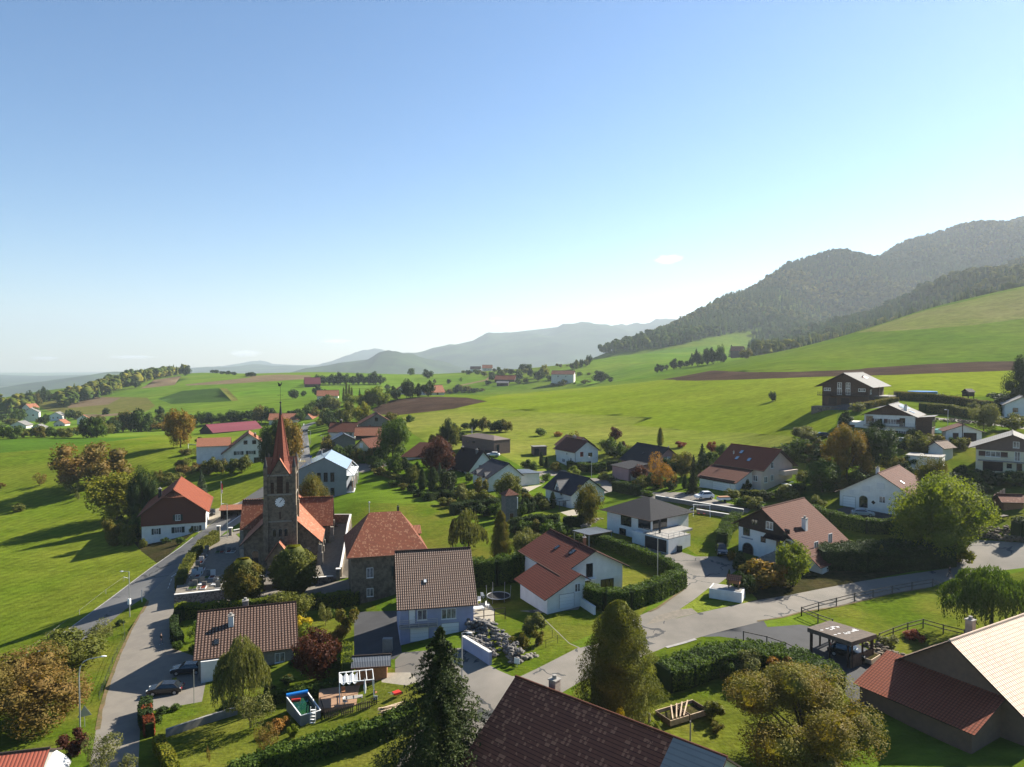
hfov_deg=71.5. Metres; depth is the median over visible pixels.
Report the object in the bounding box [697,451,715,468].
tree
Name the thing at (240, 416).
tree
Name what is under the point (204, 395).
crop field
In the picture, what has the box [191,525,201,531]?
window
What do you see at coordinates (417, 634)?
garage door
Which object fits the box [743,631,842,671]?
wooden fence
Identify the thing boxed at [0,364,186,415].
wood
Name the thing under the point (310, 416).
barn
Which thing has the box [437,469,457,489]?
bush
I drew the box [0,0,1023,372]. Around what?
sky
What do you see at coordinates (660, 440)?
poplar tree
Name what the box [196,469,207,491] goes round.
conifer tree
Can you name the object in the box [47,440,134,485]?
tree
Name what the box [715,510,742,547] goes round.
tree
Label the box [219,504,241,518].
carport
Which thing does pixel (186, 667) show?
parked car
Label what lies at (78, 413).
tree
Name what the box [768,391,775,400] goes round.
tree
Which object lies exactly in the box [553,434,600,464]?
house
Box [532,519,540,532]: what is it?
garden tree
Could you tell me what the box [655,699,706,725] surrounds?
raised bed frame
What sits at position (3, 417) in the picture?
tree
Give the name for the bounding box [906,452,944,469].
garage
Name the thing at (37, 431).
bush
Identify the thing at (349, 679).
pergola
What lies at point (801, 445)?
tree
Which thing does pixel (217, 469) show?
tree
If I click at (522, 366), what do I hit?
tree
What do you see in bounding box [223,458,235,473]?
tree
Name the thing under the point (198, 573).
grave
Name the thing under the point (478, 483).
bush
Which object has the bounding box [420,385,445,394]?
house
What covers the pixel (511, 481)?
tree
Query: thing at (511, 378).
house
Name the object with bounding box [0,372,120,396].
hills
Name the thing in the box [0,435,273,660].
meadow
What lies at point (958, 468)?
garden shrub
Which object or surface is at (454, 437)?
tree
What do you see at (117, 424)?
bush
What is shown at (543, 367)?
tree
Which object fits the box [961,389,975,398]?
playhouse
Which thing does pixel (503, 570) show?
hedge
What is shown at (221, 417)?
tree
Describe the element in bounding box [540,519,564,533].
bush
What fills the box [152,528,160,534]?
window
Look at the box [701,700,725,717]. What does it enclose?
bush
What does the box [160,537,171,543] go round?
garden shrub
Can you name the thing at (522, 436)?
pasture
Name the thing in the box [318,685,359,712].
terrace deck
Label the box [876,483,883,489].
window
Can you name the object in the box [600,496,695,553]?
villa
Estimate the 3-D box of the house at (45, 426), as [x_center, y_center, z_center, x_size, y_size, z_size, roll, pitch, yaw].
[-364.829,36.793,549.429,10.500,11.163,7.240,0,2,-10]
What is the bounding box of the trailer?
[716,496,729,501]
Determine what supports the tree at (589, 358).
on the field at (250, 396)
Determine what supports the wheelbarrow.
on the lawn at (222, 741)
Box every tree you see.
[0,414,7,420]
[0,424,14,437]
[0,639,94,741]
[1,418,20,424]
[9,408,26,420]
[19,429,29,437]
[24,390,36,402]
[24,426,35,436]
[26,626,109,670]
[32,473,46,485]
[33,392,41,404]
[35,387,48,403]
[38,414,50,423]
[43,426,49,436]
[44,390,52,400]
[46,427,58,437]
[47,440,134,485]
[63,475,80,492]
[64,409,70,418]
[68,409,75,418]
[72,410,84,418]
[81,731,123,766]
[83,472,157,520]
[85,617,113,639]
[86,417,107,437]
[102,422,115,434]
[111,410,132,431]
[114,519,123,525]
[117,752,138,766]
[120,407,145,431]
[123,506,131,517]
[125,465,159,519]
[127,513,141,529]
[130,377,141,387]
[139,538,147,548]
[143,418,157,430]
[152,470,162,482]
[154,406,164,414]
[154,705,169,715]
[163,408,196,447]
[170,703,182,711]
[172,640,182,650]
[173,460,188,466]
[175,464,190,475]
[175,537,185,543]
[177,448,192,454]
[179,365,190,375]
[186,620,195,640]
[191,462,201,469]
[194,411,208,423]
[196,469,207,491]
[198,463,215,473]
[200,457,216,473]
[204,412,216,422]
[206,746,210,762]
[210,634,271,718]
[212,413,226,422]
[213,459,227,473]
[218,557,268,600]
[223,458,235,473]
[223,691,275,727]
[224,409,239,421]
[229,454,252,471]
[234,412,244,420]
[243,411,253,419]
[251,405,265,422]
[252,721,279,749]
[257,417,277,463]
[262,406,276,421]
[263,684,276,692]
[266,591,315,616]
[268,544,321,596]
[278,675,293,684]
[283,417,304,457]
[288,389,298,397]
[291,627,341,681]
[294,410,305,420]
[299,471,329,497]
[302,405,312,414]
[305,401,315,406]
[310,406,319,415]
[312,384,322,394]
[313,399,326,410]
[318,407,328,418]
[318,603,332,625]
[319,375,325,383]
[319,394,329,401]
[319,438,337,449]
[322,412,336,426]
[322,434,330,439]
[323,408,340,421]
[324,395,336,408]
[325,375,332,384]
[326,608,336,616]
[329,374,339,384]
[329,656,340,668]
[332,398,340,407]
[332,444,342,453]
[332,602,344,610]
[335,400,355,421]
[337,371,343,383]
[342,373,350,383]
[342,393,357,403]
[342,446,352,452]
[348,376,356,383]
[350,450,360,462]
[352,401,371,421]
[355,373,361,384]
[356,395,362,405]
[358,389,374,408]
[358,452,370,462]
[361,374,367,383]
[366,373,374,383]
[367,455,379,464]
[368,385,390,406]
[370,462,381,468]
[371,371,380,384]
[371,625,490,766]
[373,417,410,456]
[373,448,388,460]
[377,374,385,384]
[383,388,390,398]
[385,413,393,422]
[385,452,402,473]
[390,386,400,400]
[398,483,407,489]
[400,378,414,397]
[404,464,419,481]
[406,483,417,490]
[407,368,414,374]
[409,461,420,470]
[414,383,421,396]
[417,469,426,489]
[419,435,455,471]
[420,491,431,499]
[421,380,435,396]
[422,369,433,378]
[425,467,439,490]
[428,433,439,441]
[438,418,456,442]
[438,497,447,505]
[446,486,455,490]
[448,426,459,445]
[448,508,488,547]
[457,385,465,391]
[458,430,466,440]
[461,422,469,428]
[465,385,471,391]
[465,472,472,481]
[467,505,477,515]
[468,418,478,430]
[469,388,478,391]
[477,416,489,430]
[487,421,496,431]
[488,374,494,379]
[488,502,500,516]
[489,510,511,557]
[492,420,508,431]
[493,471,521,497]
[500,419,511,430]
[511,526,532,551]
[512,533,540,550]
[514,378,522,383]
[515,373,522,378]
[517,520,534,531]
[518,364,526,370]
[527,368,533,376]
[528,461,537,470]
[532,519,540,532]
[533,368,544,380]
[535,428,545,435]
[539,452,543,465]
[540,364,549,376]
[543,457,549,467]
[549,492,556,507]
[550,462,561,470]
[563,525,570,535]
[571,599,668,723]
[572,534,582,541]
[573,359,579,368]
[573,482,604,524]
[577,464,585,470]
[578,359,583,366]
[586,355,592,363]
[591,370,608,381]
[599,437,617,452]
[605,446,618,457]
[606,475,616,482]
[608,427,622,440]
[631,464,647,478]
[635,476,652,489]
[647,451,677,488]
[654,364,660,372]
[656,427,664,445]
[659,457,676,478]
[669,358,677,368]
[669,453,679,460]
[670,451,691,477]
[670,476,678,486]
[677,360,685,367]
[681,475,687,488]
[685,455,700,494]
[689,353,694,365]
[694,349,700,365]
[695,444,705,463]
[695,460,704,474]
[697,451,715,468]
[699,354,703,364]
[703,347,712,364]
[706,441,715,451]
[707,347,716,363]
[714,443,726,455]
[716,343,724,361]
[721,353,726,361]
[722,660,890,766]
[723,662,743,679]
[724,488,740,498]
[726,549,735,560]
[731,498,746,506]
[737,560,748,574]
[739,348,752,357]
[745,583,757,593]
[747,568,757,576]
[759,490,775,500]
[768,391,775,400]
[771,489,780,497]
[774,539,813,586]
[780,448,791,454]
[789,437,810,453]
[790,426,817,437]
[792,426,819,439]
[795,470,807,482]
[801,461,843,491]
[809,494,826,506]
[811,443,831,457]
[819,423,874,478]
[847,469,865,483]
[853,426,900,468]
[868,419,885,430]
[879,456,898,468]
[887,470,1001,557]
[893,455,907,465]
[896,438,908,449]
[899,454,917,465]
[905,430,930,452]
[906,428,919,436]
[914,454,948,485]
[936,564,1023,625]
[953,480,980,492]
[960,437,971,445]
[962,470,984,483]
[966,401,980,408]
[967,403,1001,430]
[967,484,985,497]
[980,482,996,491]
[985,471,1013,485]
[996,412,1023,429]
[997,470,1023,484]
[1000,354,1023,396]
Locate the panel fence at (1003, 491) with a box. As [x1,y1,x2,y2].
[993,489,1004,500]
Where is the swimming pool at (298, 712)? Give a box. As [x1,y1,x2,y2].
[286,689,320,725]
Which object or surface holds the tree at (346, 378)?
on the field at (250, 396)
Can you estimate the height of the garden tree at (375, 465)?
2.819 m
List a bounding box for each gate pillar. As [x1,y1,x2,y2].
[228,527,232,535]
[336,568,340,580]
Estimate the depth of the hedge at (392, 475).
207.21 m
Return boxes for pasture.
[402,407,807,612]
[857,288,1023,332]
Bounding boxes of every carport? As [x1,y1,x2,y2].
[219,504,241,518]
[572,527,612,546]
[807,620,876,668]
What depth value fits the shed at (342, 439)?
268.97 m
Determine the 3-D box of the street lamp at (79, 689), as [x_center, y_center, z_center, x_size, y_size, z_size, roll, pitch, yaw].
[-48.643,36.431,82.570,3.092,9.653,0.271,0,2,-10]
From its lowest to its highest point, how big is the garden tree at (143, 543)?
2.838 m
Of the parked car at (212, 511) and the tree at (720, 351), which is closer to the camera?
the parked car at (212, 511)
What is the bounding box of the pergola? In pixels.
[339,669,373,703]
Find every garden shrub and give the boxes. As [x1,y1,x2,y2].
[118,515,130,524]
[138,714,162,728]
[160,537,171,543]
[169,634,174,643]
[219,698,236,710]
[287,661,296,667]
[340,452,349,457]
[360,447,373,460]
[387,480,399,486]
[400,457,411,472]
[411,488,421,496]
[446,498,459,506]
[476,503,491,515]
[508,522,521,532]
[517,502,527,515]
[520,459,530,468]
[521,492,532,500]
[539,517,554,533]
[569,527,579,537]
[593,462,605,472]
[597,471,608,479]
[617,442,629,456]
[645,472,663,488]
[663,480,675,489]
[732,550,745,569]
[747,500,765,508]
[791,483,808,493]
[803,438,822,453]
[833,478,847,490]
[856,467,871,477]
[900,461,914,473]
[948,469,970,483]
[950,437,967,449]
[952,464,967,472]
[973,468,1000,485]
[982,401,999,408]
[1012,471,1023,486]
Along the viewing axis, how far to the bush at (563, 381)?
812.48 m
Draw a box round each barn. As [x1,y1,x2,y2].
[198,420,261,433]
[268,413,299,424]
[305,413,318,418]
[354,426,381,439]
[854,613,1023,753]
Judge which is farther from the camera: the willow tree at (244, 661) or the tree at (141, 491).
the tree at (141, 491)
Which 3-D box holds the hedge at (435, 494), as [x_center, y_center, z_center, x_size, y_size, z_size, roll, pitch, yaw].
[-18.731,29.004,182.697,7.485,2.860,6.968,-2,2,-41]
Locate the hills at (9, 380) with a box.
[0,364,314,385]
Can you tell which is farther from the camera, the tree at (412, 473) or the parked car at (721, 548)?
the tree at (412, 473)
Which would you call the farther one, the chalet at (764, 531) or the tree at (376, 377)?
the tree at (376, 377)
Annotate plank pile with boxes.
[378,701,402,715]
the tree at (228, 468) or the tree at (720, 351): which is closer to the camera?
the tree at (228, 468)
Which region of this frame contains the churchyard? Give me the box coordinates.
[175,531,347,593]
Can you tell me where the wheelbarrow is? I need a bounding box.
[388,689,402,695]
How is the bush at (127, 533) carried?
on the meadow
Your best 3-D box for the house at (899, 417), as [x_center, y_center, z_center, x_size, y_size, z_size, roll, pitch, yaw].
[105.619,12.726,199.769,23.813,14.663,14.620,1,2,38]
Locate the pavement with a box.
[90,449,348,766]
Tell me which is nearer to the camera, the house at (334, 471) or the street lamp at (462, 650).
the street lamp at (462, 650)
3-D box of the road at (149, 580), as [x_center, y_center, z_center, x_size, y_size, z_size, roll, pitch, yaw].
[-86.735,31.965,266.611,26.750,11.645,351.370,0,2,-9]
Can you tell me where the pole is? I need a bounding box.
[657,538,657,575]
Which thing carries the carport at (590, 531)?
on the lawn at (222, 741)
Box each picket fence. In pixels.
[324,707,339,719]
[341,705,354,714]
[356,700,370,711]
[371,696,378,704]
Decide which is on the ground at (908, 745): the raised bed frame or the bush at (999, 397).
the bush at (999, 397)
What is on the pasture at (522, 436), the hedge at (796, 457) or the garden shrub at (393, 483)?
the hedge at (796, 457)
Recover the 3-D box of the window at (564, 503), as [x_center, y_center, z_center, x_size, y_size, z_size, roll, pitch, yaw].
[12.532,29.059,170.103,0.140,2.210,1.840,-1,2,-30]
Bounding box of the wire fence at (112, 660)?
[99,621,124,698]
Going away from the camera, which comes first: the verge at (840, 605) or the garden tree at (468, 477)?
the verge at (840, 605)
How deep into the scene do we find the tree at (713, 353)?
673.10 m
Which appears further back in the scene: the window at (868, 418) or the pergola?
the window at (868, 418)
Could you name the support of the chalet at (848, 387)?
on the green field at (746, 406)
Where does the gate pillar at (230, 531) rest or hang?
on the churchyard
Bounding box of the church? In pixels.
[239,382,337,573]
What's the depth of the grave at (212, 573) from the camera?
138.52 m
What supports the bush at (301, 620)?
on the lawn at (222, 741)
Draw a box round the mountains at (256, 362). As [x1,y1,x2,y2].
[194,360,315,367]
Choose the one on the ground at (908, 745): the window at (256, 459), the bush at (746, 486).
the bush at (746, 486)
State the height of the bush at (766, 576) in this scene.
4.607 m
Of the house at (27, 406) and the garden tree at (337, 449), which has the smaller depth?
the garden tree at (337, 449)
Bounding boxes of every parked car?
[146,680,184,696]
[170,661,197,675]
[209,508,215,514]
[487,452,499,456]
[694,491,714,499]
[716,543,727,555]
[817,432,829,437]
[827,641,865,659]
[850,508,874,516]
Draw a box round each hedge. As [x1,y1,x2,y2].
[137,695,153,730]
[141,703,155,737]
[151,734,181,766]
[169,610,184,644]
[174,530,219,590]
[174,595,270,620]
[226,700,417,766]
[263,676,340,706]
[309,589,359,609]
[340,641,354,686]
[381,470,414,483]
[424,489,456,500]
[449,497,500,514]
[472,549,524,587]
[510,512,559,532]
[519,501,535,513]
[563,510,586,527]
[566,460,605,472]
[582,534,683,572]
[582,567,687,610]
[606,460,617,469]
[611,481,641,495]
[652,637,846,693]
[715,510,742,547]
[739,489,766,496]
[788,452,833,463]
[812,504,903,534]
[818,542,957,572]
[820,537,951,548]
[862,397,898,408]
[894,391,992,407]
[918,402,978,419]
[978,494,992,508]
[1010,515,1023,539]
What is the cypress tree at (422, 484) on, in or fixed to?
on the ground at (908, 745)
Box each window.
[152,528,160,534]
[171,526,184,533]
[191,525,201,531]
[234,451,243,454]
[246,451,255,454]
[251,550,258,563]
[254,457,260,462]
[275,652,284,663]
[324,473,327,481]
[330,472,333,481]
[366,568,373,578]
[367,588,373,596]
[417,609,426,620]
[441,608,456,619]
[562,500,566,506]
[586,563,592,577]
[601,578,613,587]
[619,528,625,535]
[620,515,630,526]
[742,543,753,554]
[743,527,749,535]
[753,475,757,481]
[828,533,831,542]
[859,495,867,507]
[862,485,869,491]
[866,416,872,423]
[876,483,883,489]
[879,496,885,503]
[884,419,899,423]
[899,418,904,425]
[979,451,1007,457]
[1014,452,1019,461]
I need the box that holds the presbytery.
[344,502,427,603]
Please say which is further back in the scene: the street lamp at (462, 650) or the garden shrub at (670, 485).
the garden shrub at (670, 485)
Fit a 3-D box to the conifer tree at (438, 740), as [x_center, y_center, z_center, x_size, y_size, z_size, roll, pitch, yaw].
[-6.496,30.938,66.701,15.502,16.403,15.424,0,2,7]
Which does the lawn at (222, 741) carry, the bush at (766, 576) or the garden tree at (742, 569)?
the garden tree at (742, 569)
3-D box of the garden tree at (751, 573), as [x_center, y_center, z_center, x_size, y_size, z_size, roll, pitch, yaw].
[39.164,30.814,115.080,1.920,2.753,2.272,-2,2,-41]
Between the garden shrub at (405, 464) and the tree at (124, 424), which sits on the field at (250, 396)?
the tree at (124, 424)
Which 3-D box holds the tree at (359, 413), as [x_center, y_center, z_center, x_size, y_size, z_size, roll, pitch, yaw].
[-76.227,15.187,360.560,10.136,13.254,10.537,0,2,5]
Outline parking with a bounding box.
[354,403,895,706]
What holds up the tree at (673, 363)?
on the field at (250, 396)
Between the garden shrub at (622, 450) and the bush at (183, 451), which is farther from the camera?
the bush at (183, 451)
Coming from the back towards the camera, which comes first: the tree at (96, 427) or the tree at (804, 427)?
the tree at (96, 427)
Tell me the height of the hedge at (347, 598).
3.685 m
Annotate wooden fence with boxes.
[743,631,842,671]
[801,607,832,622]
[802,579,941,610]
[879,618,964,635]
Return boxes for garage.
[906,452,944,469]
[938,422,985,441]
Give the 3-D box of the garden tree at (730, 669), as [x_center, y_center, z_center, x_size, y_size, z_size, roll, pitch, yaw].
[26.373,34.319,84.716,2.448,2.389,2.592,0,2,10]
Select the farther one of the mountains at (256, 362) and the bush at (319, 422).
the mountains at (256, 362)
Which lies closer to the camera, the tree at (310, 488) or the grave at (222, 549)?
the grave at (222, 549)
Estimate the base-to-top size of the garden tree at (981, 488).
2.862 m
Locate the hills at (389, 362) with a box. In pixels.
[290,350,481,373]
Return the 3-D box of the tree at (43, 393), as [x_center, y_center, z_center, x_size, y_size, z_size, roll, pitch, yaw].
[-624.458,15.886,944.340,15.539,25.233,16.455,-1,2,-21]
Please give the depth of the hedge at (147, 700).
84.69 m
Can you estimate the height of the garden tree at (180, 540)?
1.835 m
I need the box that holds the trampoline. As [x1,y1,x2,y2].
[486,582,510,603]
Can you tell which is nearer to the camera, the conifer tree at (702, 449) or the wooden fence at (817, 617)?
the wooden fence at (817, 617)
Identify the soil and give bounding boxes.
[134,533,969,600]
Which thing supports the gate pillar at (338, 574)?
on the churchyard
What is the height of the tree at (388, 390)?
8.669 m
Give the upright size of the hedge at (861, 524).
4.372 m
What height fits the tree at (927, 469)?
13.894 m
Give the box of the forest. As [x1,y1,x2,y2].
[598,216,1023,355]
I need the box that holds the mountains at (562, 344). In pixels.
[413,318,676,370]
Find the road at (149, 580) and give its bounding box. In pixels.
[58,422,315,643]
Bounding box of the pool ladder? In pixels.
[310,706,315,722]
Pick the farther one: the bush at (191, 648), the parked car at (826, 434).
the parked car at (826, 434)
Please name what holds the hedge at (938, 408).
on the ground at (908, 745)
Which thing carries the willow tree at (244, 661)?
on the lawn at (222, 741)
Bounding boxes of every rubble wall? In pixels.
[463,628,500,656]
[464,617,524,662]
[506,652,538,659]
[580,518,602,527]
[864,641,906,655]
[935,418,977,424]
[977,525,1010,533]
[977,531,1023,542]
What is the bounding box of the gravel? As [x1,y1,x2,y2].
[323,524,696,624]
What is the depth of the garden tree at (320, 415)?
431.60 m
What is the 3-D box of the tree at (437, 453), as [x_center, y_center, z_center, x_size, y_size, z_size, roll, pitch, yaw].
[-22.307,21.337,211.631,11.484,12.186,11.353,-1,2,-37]
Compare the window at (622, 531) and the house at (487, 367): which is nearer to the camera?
the window at (622, 531)
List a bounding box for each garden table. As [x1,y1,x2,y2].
[343,694,362,705]
[474,606,483,613]
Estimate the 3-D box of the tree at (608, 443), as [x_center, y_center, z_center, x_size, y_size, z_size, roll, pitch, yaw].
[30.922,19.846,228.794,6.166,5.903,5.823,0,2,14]
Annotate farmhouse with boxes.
[137,476,213,543]
[196,430,260,464]
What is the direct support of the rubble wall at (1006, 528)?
on the lawn at (222, 741)
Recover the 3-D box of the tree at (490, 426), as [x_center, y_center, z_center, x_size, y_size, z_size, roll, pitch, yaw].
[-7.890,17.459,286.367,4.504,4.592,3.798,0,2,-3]
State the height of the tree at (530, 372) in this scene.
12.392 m
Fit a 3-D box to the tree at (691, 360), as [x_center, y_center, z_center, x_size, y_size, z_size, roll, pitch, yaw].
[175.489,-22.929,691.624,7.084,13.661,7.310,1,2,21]
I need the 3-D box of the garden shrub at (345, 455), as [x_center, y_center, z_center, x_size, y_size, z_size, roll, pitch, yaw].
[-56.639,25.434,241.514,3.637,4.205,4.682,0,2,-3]
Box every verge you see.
[95,600,148,729]
[649,591,681,611]
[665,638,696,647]
[757,588,925,620]
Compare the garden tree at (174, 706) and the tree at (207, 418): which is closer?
the garden tree at (174, 706)
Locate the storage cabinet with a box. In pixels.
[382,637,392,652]
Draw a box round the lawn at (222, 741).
[0,429,1023,766]
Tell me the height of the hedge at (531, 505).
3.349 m
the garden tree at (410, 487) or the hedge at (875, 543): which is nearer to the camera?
the hedge at (875, 543)
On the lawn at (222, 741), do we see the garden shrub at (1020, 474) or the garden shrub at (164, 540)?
the garden shrub at (1020, 474)
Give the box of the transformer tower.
[499,489,518,521]
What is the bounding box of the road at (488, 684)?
[354,417,1023,765]
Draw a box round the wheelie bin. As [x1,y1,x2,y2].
[677,545,681,551]
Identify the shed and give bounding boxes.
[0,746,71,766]
[331,431,356,447]
[351,653,391,684]
[531,445,547,455]
[927,440,957,460]
[992,493,1023,510]
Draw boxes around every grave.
[187,581,194,589]
[189,569,196,577]
[191,580,197,589]
[195,571,200,577]
[197,576,204,585]
[199,556,203,563]
[200,581,206,589]
[205,569,209,578]
[208,569,215,578]
[214,581,220,589]
[219,546,224,553]
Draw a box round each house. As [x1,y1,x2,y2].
[9,420,33,428]
[22,403,39,413]
[23,407,41,421]
[30,424,48,427]
[49,411,65,420]
[53,419,70,425]
[76,414,86,423]
[193,597,297,682]
[298,449,358,496]
[304,377,320,386]
[316,390,338,398]
[328,419,358,437]
[352,436,389,451]
[358,411,389,430]
[393,546,477,644]
[401,442,453,459]
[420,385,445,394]
[441,446,489,473]
[459,674,741,766]
[462,428,509,453]
[470,366,480,370]
[470,458,540,491]
[482,365,492,370]
[494,375,516,381]
[496,381,509,385]
[514,528,629,613]
[542,470,607,510]
[551,370,575,383]
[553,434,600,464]
[611,442,676,480]
[697,443,798,492]
[730,346,744,357]
[835,464,918,513]
[838,402,937,435]
[968,429,1023,472]
[1000,395,1023,417]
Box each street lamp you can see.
[78,655,105,734]
[120,571,130,616]
[461,632,471,677]
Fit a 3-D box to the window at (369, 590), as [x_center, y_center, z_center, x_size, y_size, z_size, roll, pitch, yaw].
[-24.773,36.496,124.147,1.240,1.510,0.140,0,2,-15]
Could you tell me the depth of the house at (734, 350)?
860.64 m
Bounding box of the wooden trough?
[865,653,880,664]
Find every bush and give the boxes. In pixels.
[0,425,24,438]
[11,503,25,511]
[32,425,45,437]
[55,726,88,756]
[56,427,73,437]
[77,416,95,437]
[95,415,105,422]
[100,518,125,545]
[102,407,109,414]
[105,419,122,433]
[114,619,124,626]
[119,523,138,546]
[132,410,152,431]
[134,527,141,540]
[151,422,168,430]
[154,413,164,421]
[160,472,184,484]
[188,643,193,652]
[271,716,289,733]
[286,723,298,737]
[297,615,311,628]
[298,622,313,645]
[315,418,323,425]
[327,624,346,651]
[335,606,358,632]
[371,466,385,475]
[406,414,415,421]
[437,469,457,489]
[453,485,475,500]
[465,489,494,499]
[473,476,488,492]
[508,633,530,649]
[521,612,546,633]
[531,492,551,509]
[531,630,543,645]
[540,473,550,480]
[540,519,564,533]
[553,431,561,436]
[557,379,566,384]
[567,465,580,474]
[616,707,625,716]
[640,489,654,496]
[645,718,662,729]
[675,441,686,446]
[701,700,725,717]
[711,721,724,733]
[733,571,755,593]
[735,648,762,678]
[741,495,762,508]
[742,479,751,489]
[745,558,789,588]
[766,655,792,667]
[776,484,799,500]
[778,443,797,448]
[808,461,841,491]
[837,411,853,426]
[848,402,865,410]
[875,635,899,649]
[902,629,926,642]
[926,433,945,447]
[956,545,976,563]
[986,392,1015,402]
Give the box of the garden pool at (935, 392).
[907,391,937,393]
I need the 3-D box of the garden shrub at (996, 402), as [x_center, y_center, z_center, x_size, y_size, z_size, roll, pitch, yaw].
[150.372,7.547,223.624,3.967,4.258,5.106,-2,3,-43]
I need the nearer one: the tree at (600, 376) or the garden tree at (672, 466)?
the garden tree at (672, 466)
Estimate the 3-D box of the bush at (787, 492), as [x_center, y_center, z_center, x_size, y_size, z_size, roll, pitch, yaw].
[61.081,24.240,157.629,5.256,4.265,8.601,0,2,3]
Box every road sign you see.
[77,706,91,726]
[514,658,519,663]
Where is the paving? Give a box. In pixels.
[198,474,577,684]
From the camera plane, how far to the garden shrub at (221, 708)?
86.07 m
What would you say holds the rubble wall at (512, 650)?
on the lawn at (222, 741)
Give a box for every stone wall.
[166,708,237,736]
[174,589,226,603]
[311,575,332,585]
[333,514,351,576]
[463,635,491,665]
[580,598,595,614]
[655,495,743,513]
[696,509,727,516]
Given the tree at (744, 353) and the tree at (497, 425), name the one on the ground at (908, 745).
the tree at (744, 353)
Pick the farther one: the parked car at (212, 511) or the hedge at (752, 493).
the parked car at (212, 511)
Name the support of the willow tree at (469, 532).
on the lawn at (222, 741)
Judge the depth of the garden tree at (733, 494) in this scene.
159.59 m
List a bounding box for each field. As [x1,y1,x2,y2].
[0,436,147,452]
[6,345,756,437]
[39,388,237,413]
[68,374,488,416]
[159,388,230,403]
[373,361,1015,414]
[397,371,1018,437]
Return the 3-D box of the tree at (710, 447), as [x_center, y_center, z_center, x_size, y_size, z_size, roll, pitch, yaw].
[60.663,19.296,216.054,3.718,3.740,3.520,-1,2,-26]
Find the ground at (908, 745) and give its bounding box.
[0,227,1023,766]
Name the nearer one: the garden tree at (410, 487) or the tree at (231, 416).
the garden tree at (410, 487)
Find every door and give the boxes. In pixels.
[409,610,415,623]
[410,627,428,641]
[441,622,458,634]
[534,448,538,454]
[712,481,729,490]
[829,398,836,404]
[841,398,848,403]
[843,496,855,507]
[963,433,976,441]
[983,461,1002,471]
[1016,463,1021,471]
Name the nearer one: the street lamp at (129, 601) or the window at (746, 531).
the street lamp at (129, 601)
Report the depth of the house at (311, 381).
822.34 m
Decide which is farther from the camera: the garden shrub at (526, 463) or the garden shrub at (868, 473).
the garden shrub at (526, 463)
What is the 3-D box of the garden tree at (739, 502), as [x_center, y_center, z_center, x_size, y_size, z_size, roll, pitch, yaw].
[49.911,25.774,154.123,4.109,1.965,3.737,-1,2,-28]
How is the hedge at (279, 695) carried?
on the lawn at (222, 741)
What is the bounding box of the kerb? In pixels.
[39,537,192,650]
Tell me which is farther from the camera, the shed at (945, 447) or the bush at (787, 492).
the shed at (945, 447)
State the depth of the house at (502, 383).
861.00 m
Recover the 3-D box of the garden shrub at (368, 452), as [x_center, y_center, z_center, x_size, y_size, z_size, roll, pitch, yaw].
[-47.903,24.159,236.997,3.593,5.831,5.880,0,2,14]
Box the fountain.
[709,574,744,602]
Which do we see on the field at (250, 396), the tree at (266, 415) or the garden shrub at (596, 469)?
the tree at (266, 415)
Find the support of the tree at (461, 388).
on the ground at (908, 745)
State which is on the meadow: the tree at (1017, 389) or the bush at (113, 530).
the bush at (113, 530)
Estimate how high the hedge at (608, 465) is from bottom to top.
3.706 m
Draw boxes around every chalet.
[731,497,850,573]
[811,372,896,413]
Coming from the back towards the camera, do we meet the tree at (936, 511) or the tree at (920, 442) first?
the tree at (920, 442)
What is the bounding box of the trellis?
[476,607,505,620]
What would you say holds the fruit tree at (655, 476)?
on the ground at (908, 745)
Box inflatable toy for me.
[291,698,300,701]
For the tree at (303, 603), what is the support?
on the lawn at (222, 741)
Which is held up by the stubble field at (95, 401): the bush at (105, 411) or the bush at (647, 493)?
the bush at (105, 411)
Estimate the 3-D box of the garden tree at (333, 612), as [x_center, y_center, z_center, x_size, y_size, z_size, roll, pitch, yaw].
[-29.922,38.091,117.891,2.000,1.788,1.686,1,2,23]
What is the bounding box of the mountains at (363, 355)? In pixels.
[315,348,410,366]
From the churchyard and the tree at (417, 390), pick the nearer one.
the churchyard
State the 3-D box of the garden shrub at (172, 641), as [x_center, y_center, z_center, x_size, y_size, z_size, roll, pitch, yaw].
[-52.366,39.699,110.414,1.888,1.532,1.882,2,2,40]
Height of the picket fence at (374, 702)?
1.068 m
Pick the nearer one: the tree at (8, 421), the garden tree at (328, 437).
the garden tree at (328, 437)
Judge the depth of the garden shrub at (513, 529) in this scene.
147.77 m
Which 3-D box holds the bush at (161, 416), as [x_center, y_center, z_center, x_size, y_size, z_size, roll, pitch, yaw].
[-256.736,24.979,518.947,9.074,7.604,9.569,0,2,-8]
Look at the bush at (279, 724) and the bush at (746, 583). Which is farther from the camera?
the bush at (746, 583)
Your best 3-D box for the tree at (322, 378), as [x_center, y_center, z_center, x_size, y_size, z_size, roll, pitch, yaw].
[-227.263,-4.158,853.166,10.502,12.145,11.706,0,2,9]

